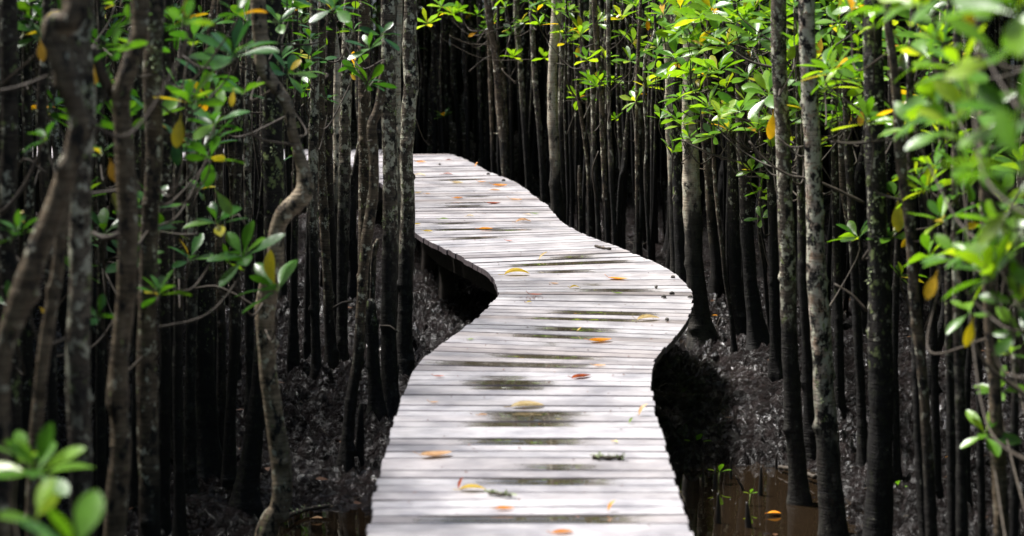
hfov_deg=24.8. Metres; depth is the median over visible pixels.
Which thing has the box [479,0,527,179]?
tree
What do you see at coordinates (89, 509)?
mangrove tree
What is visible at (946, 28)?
mangrove tree
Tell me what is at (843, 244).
mangrove pole
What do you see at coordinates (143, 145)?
mangrove pole
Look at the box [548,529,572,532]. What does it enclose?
fallen leaf
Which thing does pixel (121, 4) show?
mangrove pole
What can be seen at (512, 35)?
mangrove pole
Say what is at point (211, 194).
mangrove pole
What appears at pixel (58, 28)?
mangrove tree
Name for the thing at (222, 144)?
mangrove pole
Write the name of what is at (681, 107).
mangrove pole
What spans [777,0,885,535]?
mangrove tree
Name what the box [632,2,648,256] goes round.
mangrove pole
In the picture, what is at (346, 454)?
mangrove tree
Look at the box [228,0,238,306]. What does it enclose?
mangrove pole
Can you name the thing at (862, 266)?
mangrove pole
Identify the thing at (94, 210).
mangrove pole
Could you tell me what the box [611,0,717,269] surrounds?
mangrove pole
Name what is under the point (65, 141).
mangrove pole
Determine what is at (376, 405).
mangrove tree
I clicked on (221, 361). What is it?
mangrove tree
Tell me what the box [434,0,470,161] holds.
mangrove tree
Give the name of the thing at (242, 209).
mangrove pole
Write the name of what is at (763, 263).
mangrove tree
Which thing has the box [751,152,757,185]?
mangrove pole
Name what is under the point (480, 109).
mangrove tree
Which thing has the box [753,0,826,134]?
mangrove pole
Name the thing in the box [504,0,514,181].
mangrove tree
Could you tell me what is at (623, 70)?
mangrove tree
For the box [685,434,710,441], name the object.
seedling
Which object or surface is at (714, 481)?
breathing root
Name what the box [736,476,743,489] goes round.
breathing root
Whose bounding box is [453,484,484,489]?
fallen leaf
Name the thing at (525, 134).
mangrove tree
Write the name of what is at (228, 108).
mangrove pole
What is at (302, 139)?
mangrove pole
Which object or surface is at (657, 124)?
mangrove pole
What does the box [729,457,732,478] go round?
breathing root
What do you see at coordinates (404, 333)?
mangrove tree
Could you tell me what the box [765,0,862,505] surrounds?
mangrove tree
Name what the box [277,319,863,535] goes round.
pool water
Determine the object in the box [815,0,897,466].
mangrove tree
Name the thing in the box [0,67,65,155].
mangrove pole
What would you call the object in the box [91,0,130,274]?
mangrove pole
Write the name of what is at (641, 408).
fallen leaf
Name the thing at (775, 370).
mangrove tree
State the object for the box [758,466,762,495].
breathing root
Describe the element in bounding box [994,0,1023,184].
mangrove pole
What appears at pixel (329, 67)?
mangrove tree
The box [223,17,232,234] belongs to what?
mangrove pole
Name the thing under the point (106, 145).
mangrove pole
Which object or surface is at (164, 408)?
mangrove tree
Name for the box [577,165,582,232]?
mangrove tree
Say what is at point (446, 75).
mangrove tree
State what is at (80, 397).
mangrove tree
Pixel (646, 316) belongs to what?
fallen leaf
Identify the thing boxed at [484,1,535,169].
mangrove pole
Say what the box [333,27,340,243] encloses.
tree trunk
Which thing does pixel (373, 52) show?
mangrove pole
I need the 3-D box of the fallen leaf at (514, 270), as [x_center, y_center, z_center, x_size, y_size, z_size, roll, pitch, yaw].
[0.011,0.018,11.855,0.161,0.030,0.055,0,8,0]
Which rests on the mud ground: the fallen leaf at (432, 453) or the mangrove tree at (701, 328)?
the mangrove tree at (701, 328)
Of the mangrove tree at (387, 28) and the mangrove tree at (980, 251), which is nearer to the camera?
the mangrove tree at (980, 251)
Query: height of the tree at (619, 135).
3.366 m
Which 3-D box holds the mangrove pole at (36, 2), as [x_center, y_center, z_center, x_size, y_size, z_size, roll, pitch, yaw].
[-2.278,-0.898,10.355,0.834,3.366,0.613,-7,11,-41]
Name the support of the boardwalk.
on the mud ground
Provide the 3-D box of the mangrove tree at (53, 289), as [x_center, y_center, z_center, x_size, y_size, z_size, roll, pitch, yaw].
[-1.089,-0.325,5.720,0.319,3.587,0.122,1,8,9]
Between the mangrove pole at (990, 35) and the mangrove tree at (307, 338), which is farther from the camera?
the mangrove pole at (990, 35)
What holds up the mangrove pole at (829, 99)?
on the mud ground
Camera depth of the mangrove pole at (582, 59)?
18.34 m
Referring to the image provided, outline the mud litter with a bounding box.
[1,237,1008,535]
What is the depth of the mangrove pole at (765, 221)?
17.44 m
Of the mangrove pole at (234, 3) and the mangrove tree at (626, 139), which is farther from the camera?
the mangrove tree at (626, 139)
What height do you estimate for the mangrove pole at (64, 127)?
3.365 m
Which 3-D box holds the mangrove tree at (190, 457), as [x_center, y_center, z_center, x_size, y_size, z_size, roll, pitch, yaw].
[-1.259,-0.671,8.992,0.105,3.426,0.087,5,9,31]
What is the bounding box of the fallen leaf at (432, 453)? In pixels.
[414,451,451,455]
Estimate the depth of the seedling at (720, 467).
9.76 m
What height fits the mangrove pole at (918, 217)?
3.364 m
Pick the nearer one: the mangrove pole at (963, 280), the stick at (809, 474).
the stick at (809, 474)
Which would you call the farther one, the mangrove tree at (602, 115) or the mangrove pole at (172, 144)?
the mangrove pole at (172, 144)
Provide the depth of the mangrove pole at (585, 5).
19.85 m
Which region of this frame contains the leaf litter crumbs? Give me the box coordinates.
[307,153,675,525]
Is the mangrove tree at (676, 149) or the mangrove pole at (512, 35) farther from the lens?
the mangrove pole at (512, 35)
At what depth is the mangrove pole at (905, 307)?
13.42 m
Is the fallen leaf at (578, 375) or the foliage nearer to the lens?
the fallen leaf at (578, 375)
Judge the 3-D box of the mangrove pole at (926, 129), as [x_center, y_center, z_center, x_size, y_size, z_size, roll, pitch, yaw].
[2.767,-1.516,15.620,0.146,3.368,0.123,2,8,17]
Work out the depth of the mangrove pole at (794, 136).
16.04 m
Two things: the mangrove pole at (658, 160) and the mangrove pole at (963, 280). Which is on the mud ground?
the mangrove pole at (658, 160)
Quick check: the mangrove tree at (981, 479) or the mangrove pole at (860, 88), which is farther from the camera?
the mangrove pole at (860, 88)
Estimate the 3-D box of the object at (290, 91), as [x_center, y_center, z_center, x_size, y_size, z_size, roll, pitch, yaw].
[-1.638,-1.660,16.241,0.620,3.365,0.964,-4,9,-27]
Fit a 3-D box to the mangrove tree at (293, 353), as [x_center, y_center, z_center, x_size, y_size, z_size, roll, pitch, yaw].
[-1.048,-0.979,10.971,0.090,3.269,0.098,8,11,43]
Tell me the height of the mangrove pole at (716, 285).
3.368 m
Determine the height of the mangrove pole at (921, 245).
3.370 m
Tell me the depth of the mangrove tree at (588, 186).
15.24 m
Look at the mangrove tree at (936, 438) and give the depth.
9.04 m
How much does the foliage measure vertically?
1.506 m
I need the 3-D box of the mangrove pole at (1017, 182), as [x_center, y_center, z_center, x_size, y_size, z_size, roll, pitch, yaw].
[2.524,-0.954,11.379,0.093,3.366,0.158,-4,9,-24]
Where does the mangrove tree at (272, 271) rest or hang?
on the mud ground
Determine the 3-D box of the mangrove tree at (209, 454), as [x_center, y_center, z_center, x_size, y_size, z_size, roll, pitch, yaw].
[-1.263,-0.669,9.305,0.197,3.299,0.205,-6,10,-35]
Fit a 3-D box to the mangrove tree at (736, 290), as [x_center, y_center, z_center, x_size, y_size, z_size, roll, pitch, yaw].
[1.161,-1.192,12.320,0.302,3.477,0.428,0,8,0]
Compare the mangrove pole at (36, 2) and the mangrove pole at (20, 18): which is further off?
the mangrove pole at (20, 18)
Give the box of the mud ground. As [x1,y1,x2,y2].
[0,0,1023,535]
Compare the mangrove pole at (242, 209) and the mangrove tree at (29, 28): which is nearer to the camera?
the mangrove tree at (29, 28)
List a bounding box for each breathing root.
[713,468,716,488]
[715,493,720,523]
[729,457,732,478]
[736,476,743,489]
[745,502,751,527]
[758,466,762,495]
[775,453,777,469]
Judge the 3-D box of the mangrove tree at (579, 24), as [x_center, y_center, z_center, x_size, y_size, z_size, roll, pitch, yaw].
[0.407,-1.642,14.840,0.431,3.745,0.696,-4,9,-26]
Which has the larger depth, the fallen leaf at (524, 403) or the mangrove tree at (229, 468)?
the mangrove tree at (229, 468)
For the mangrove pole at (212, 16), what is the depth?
10.72 m
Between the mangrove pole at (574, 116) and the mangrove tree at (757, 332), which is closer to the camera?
the mangrove tree at (757, 332)
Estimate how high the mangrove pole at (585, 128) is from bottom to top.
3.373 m
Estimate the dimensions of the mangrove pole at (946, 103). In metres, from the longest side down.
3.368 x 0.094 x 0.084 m
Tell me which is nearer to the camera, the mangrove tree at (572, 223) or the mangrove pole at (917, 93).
the mangrove pole at (917, 93)
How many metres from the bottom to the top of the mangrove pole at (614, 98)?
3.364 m
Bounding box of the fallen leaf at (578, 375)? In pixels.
[569,374,588,377]
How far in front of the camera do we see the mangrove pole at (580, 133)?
19.13 m
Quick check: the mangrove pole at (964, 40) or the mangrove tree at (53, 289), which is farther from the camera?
the mangrove pole at (964, 40)
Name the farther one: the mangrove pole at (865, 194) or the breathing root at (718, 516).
the mangrove pole at (865, 194)
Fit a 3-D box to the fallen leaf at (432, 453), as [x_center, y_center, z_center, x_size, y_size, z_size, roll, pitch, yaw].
[-0.263,0.611,7.695,0.141,0.021,0.050,-4,9,-26]
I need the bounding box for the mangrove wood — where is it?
[0,0,1020,316]
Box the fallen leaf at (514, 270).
[498,268,529,274]
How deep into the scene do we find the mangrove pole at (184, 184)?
20.59 m
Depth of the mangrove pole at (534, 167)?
21.15 m
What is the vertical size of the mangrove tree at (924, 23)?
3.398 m
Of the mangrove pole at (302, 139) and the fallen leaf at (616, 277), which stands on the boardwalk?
the fallen leaf at (616, 277)
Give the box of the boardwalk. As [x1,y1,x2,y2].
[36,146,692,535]
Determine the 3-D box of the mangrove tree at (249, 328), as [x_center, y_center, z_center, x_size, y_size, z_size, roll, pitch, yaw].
[-1.170,-0.894,10.369,0.108,3.300,0.074,3,8,18]
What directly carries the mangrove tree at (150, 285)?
on the mud ground
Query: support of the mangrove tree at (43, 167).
on the mud ground
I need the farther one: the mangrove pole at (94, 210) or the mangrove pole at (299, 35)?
the mangrove pole at (299, 35)
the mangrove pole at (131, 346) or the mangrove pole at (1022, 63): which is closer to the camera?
the mangrove pole at (131, 346)
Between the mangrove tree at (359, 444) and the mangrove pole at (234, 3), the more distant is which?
the mangrove pole at (234, 3)
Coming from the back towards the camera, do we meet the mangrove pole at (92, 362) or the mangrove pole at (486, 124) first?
the mangrove pole at (486, 124)
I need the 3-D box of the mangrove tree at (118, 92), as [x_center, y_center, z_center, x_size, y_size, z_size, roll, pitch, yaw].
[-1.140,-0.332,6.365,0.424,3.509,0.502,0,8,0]
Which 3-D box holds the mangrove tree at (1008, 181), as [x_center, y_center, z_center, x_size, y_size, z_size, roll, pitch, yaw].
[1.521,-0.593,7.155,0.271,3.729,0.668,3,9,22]
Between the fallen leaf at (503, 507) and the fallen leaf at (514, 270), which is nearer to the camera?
the fallen leaf at (503, 507)
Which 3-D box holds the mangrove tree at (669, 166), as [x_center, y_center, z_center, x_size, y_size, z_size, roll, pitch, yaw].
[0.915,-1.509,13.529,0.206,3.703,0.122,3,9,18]
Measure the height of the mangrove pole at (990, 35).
3.368 m
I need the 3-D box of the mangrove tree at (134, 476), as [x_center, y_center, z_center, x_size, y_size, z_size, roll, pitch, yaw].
[-1.617,-0.650,8.701,0.433,3.408,0.641,-4,9,-29]
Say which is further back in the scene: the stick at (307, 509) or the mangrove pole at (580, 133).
the mangrove pole at (580, 133)
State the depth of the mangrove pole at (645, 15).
18.58 m
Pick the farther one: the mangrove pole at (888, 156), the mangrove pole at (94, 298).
the mangrove pole at (888, 156)
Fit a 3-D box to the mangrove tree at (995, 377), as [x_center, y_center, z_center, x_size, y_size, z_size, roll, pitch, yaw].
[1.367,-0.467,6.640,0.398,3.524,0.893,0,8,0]
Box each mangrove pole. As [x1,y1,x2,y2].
[0,0,108,154]
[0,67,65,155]
[16,39,20,234]
[18,9,36,313]
[18,34,23,259]
[19,0,105,186]
[32,0,130,455]
[33,0,130,470]
[34,0,113,274]
[37,160,39,219]
[58,95,67,139]
[64,122,95,376]
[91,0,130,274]
[91,42,108,482]
[93,278,110,403]
[97,41,117,312]
[104,0,109,205]
[104,0,113,293]
[104,0,180,213]
[105,0,130,61]
[112,0,122,83]
[130,116,133,348]
[162,24,183,464]
[172,57,174,251]
[174,0,194,260]
[178,3,210,186]
[194,1,308,279]
[197,0,285,269]
[203,0,226,394]
[208,0,231,178]
[209,109,214,202]
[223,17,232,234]
[223,47,241,379]
[227,1,309,299]
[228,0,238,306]
[241,5,255,254]
[252,31,259,104]
[253,78,263,346]
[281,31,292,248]
[290,0,340,149]
[291,0,343,37]
[293,7,302,96]
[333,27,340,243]
[338,0,380,112]
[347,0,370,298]
[374,0,380,62]
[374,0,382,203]
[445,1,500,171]
[450,0,456,155]
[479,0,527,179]
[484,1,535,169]
[491,0,509,164]
[509,0,514,82]
[528,0,550,177]
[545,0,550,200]
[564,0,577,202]
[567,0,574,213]
[567,22,574,171]
[577,0,589,188]
[578,0,612,213]
[578,3,581,172]
[582,44,588,168]
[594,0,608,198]
[603,0,636,117]
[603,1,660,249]
[604,0,722,242]
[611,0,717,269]
[613,0,631,178]
[616,0,647,106]
[621,3,630,148]
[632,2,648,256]
[636,4,649,240]
[644,0,646,107]
[649,6,726,269]
[654,2,659,175]
[657,0,792,224]
[657,95,659,152]
[663,186,667,251]
[681,44,682,153]
[698,0,768,297]
[707,3,845,346]
[716,28,728,186]
[717,125,726,251]
[735,65,745,307]
[745,0,767,278]
[749,2,757,189]
[750,0,884,336]
[751,0,767,238]
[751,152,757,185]
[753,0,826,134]
[792,2,828,169]
[792,148,797,286]
[825,0,972,309]
[825,14,864,144]
[825,33,830,190]
[830,2,863,327]
[831,16,842,286]
[838,9,907,334]
[843,31,865,296]
[863,173,866,237]
[882,2,887,127]
[903,0,953,322]
[904,0,916,310]
[914,78,924,339]
[917,50,927,246]
[919,52,924,270]
[922,67,930,215]
[926,0,944,395]
[939,0,948,153]
[949,15,971,241]
[961,44,985,369]
[972,2,1006,270]
[974,0,1023,100]
[986,46,1022,278]
[987,46,1018,84]
[988,12,997,113]
[992,0,1003,261]
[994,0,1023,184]
[1004,0,1023,167]
[1016,64,1023,369]
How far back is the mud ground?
10.81 m
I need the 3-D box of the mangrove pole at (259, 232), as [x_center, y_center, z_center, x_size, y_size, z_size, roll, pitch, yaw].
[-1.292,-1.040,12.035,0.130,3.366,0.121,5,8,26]
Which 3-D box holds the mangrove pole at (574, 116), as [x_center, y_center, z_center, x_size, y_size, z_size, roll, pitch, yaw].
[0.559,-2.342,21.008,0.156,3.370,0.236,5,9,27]
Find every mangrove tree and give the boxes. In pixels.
[0,0,58,535]
[0,0,147,535]
[0,0,213,535]
[0,422,103,535]
[17,0,99,535]
[18,0,163,535]
[21,0,184,535]
[24,0,77,535]
[32,5,142,508]
[91,0,188,535]
[91,0,284,535]
[158,0,237,532]
[166,0,238,535]
[175,0,317,535]
[180,0,222,480]
[182,0,198,495]
[214,0,310,450]
[216,0,325,487]
[228,0,354,519]
[244,5,253,416]
[252,25,331,358]
[284,0,374,380]
[286,3,300,372]
[292,1,339,369]
[311,0,396,472]
[325,4,336,330]
[336,0,353,360]
[336,0,399,418]
[355,402,363,466]
[356,0,370,343]
[365,299,387,422]
[366,238,378,364]
[396,0,418,376]
[396,0,429,328]
[417,0,547,203]
[427,0,542,193]
[430,0,437,153]
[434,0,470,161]
[439,0,511,173]
[444,0,448,153]
[476,0,484,168]
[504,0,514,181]
[525,0,605,240]
[529,0,611,222]
[531,0,566,224]
[543,0,603,228]
[546,0,618,243]
[566,76,604,237]
[573,0,653,245]
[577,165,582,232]
[583,0,657,247]
[601,0,638,246]
[619,0,649,254]
[633,0,671,259]
[642,0,686,282]
[644,0,722,349]
[653,0,737,352]
[660,0,674,273]
[674,0,826,381]
[701,0,864,461]
[702,0,760,335]
[711,0,821,331]
[724,0,861,418]
[733,0,830,350]
[748,0,943,498]
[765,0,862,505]
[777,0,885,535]
[796,0,928,535]
[802,0,950,535]
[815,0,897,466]
[845,0,1023,535]
[874,0,993,535]
[883,21,964,481]
[892,44,1016,508]
[903,6,979,535]
[904,19,1023,535]
[909,0,974,535]
[911,0,1023,214]
[957,145,1023,535]
[970,99,985,535]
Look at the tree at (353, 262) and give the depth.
14.35 m
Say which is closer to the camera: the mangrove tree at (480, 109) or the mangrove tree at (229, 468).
the mangrove tree at (229, 468)
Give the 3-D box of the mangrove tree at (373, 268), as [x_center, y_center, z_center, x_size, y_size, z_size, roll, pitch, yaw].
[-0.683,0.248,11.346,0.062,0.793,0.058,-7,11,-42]
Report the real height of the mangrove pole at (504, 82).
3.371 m
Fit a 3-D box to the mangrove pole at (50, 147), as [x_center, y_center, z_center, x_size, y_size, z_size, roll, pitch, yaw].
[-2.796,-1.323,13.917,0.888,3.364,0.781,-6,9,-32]
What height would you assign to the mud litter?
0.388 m
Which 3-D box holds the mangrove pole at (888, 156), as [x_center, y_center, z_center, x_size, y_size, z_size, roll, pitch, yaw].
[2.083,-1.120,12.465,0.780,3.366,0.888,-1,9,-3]
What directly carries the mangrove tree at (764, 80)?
on the mud ground
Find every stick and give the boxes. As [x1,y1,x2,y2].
[289,502,331,516]
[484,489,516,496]
[590,451,624,459]
[594,245,611,249]
[778,465,816,479]
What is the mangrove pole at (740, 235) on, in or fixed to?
on the mud ground
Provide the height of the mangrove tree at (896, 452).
3.495 m
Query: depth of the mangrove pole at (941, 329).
10.81 m
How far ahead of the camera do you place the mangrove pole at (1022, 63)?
21.02 m
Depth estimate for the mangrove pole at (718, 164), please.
19.70 m
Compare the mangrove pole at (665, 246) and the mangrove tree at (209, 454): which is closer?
the mangrove tree at (209, 454)
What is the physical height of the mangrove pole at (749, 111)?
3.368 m
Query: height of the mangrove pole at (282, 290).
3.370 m
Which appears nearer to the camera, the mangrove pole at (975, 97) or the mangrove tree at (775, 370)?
the mangrove tree at (775, 370)
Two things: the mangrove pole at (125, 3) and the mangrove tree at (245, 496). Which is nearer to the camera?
the mangrove tree at (245, 496)
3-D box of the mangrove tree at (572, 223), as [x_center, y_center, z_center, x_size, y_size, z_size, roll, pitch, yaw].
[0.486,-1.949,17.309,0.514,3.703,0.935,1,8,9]
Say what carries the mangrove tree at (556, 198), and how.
on the mud ground
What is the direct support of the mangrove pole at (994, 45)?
on the mud ground
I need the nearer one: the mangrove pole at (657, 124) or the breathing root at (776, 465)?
the breathing root at (776, 465)
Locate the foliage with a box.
[194,0,1016,66]
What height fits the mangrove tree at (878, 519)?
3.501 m
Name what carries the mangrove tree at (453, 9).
on the mud ground
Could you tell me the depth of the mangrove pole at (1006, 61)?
14.18 m
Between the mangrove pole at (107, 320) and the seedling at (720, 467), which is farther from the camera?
the mangrove pole at (107, 320)
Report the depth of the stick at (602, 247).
12.84 m
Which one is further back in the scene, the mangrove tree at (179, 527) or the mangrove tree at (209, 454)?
the mangrove tree at (209, 454)
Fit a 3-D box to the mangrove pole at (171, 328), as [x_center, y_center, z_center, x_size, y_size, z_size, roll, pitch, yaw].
[-1.429,-0.696,9.583,0.175,3.366,0.140,-7,10,-42]
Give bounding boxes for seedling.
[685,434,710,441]
[708,464,730,482]
[745,489,757,504]
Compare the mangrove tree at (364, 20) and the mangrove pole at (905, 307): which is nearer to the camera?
the mangrove tree at (364, 20)
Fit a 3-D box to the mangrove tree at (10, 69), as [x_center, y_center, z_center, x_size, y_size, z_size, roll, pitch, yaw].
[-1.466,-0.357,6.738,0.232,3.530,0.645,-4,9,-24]
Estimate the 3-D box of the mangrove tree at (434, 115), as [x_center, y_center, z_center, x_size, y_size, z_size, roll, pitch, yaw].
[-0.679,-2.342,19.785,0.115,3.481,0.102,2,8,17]
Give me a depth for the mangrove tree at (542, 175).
16.76 m
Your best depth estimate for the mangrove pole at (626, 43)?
19.42 m
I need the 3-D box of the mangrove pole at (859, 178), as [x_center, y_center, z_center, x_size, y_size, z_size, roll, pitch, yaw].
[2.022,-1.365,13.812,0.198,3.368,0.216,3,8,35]
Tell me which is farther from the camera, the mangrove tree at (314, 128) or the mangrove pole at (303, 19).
the mangrove pole at (303, 19)
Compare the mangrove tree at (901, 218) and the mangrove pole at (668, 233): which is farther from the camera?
the mangrove pole at (668, 233)
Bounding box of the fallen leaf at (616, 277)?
[604,274,626,278]
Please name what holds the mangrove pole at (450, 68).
on the mud ground
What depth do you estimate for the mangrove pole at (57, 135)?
9.29 m
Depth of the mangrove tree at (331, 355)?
11.27 m
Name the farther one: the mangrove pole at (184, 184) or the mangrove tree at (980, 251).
the mangrove pole at (184, 184)
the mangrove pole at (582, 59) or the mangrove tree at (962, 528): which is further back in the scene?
the mangrove pole at (582, 59)
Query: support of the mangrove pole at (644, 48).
on the mud ground
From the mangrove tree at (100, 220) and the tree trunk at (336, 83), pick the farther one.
the tree trunk at (336, 83)
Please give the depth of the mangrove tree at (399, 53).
11.69 m
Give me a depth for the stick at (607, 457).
7.65 m
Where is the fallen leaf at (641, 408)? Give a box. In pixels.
[638,404,646,414]
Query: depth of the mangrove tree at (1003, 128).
4.18 m
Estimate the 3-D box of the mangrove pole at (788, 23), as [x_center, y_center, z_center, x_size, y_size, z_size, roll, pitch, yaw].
[1.355,-1.104,11.714,0.888,3.364,0.781,5,11,40]
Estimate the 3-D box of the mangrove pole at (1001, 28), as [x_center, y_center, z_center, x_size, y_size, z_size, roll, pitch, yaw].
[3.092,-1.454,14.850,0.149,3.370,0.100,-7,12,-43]
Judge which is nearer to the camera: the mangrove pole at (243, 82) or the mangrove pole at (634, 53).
the mangrove pole at (243, 82)
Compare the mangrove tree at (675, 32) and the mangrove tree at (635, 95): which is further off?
the mangrove tree at (635, 95)
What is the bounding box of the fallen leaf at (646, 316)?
[632,314,658,319]
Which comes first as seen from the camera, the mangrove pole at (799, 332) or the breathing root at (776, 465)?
the breathing root at (776, 465)
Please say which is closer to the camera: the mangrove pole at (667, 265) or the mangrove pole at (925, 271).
the mangrove pole at (925, 271)
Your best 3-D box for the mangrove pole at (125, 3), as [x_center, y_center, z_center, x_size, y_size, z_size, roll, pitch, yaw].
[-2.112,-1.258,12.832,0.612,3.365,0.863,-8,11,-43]
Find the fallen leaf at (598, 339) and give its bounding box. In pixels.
[584,338,611,340]
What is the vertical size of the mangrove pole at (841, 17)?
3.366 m
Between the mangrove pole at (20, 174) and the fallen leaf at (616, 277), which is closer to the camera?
the fallen leaf at (616, 277)
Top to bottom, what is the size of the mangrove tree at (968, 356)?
3.379 m
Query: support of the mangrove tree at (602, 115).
on the mud ground
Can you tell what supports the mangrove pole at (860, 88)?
on the mud ground
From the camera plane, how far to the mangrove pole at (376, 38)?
20.99 m
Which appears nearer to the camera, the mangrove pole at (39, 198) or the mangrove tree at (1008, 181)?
the mangrove tree at (1008, 181)
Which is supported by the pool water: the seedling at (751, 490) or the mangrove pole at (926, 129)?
the seedling at (751, 490)
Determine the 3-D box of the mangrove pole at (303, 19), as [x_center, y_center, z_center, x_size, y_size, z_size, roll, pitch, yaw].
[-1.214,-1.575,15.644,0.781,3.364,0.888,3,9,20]
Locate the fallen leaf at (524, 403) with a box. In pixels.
[505,401,542,406]
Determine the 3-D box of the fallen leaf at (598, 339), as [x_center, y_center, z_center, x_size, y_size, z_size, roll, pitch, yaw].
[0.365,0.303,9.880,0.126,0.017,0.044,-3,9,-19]
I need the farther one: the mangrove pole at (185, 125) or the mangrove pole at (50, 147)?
the mangrove pole at (185, 125)
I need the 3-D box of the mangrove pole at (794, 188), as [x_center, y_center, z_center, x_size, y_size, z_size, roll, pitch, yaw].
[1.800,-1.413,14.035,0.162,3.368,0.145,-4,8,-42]
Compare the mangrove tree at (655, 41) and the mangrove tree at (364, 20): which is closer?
the mangrove tree at (364, 20)
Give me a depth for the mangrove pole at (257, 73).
14.21 m
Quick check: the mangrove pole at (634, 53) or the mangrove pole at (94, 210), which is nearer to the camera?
the mangrove pole at (94, 210)
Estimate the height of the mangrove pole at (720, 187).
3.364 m
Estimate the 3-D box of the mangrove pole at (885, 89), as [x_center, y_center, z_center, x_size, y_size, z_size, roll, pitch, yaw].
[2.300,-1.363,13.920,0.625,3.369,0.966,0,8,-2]
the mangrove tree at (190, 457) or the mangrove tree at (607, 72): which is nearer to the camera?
the mangrove tree at (190, 457)
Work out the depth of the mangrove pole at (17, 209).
16.28 m
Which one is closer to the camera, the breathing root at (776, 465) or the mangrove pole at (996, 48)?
the breathing root at (776, 465)
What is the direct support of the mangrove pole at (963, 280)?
on the pool water
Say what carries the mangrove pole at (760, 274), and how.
on the mud ground
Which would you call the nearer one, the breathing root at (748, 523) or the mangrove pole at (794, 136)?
the breathing root at (748, 523)
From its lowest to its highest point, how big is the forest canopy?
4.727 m
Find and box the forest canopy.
[317,0,1016,58]
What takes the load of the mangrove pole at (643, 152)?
on the mud ground
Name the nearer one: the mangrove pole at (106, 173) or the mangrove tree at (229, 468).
the mangrove tree at (229, 468)
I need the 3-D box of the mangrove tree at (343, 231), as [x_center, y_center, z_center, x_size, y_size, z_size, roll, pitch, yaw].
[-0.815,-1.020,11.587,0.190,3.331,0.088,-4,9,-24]
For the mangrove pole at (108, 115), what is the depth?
13.10 m
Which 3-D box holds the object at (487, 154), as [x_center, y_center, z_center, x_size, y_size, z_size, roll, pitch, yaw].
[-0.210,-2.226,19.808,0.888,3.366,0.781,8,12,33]
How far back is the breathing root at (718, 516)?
9.08 m
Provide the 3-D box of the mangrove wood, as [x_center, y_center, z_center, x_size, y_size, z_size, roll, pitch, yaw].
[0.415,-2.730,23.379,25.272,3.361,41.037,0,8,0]
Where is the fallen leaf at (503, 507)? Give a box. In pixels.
[491,506,513,508]

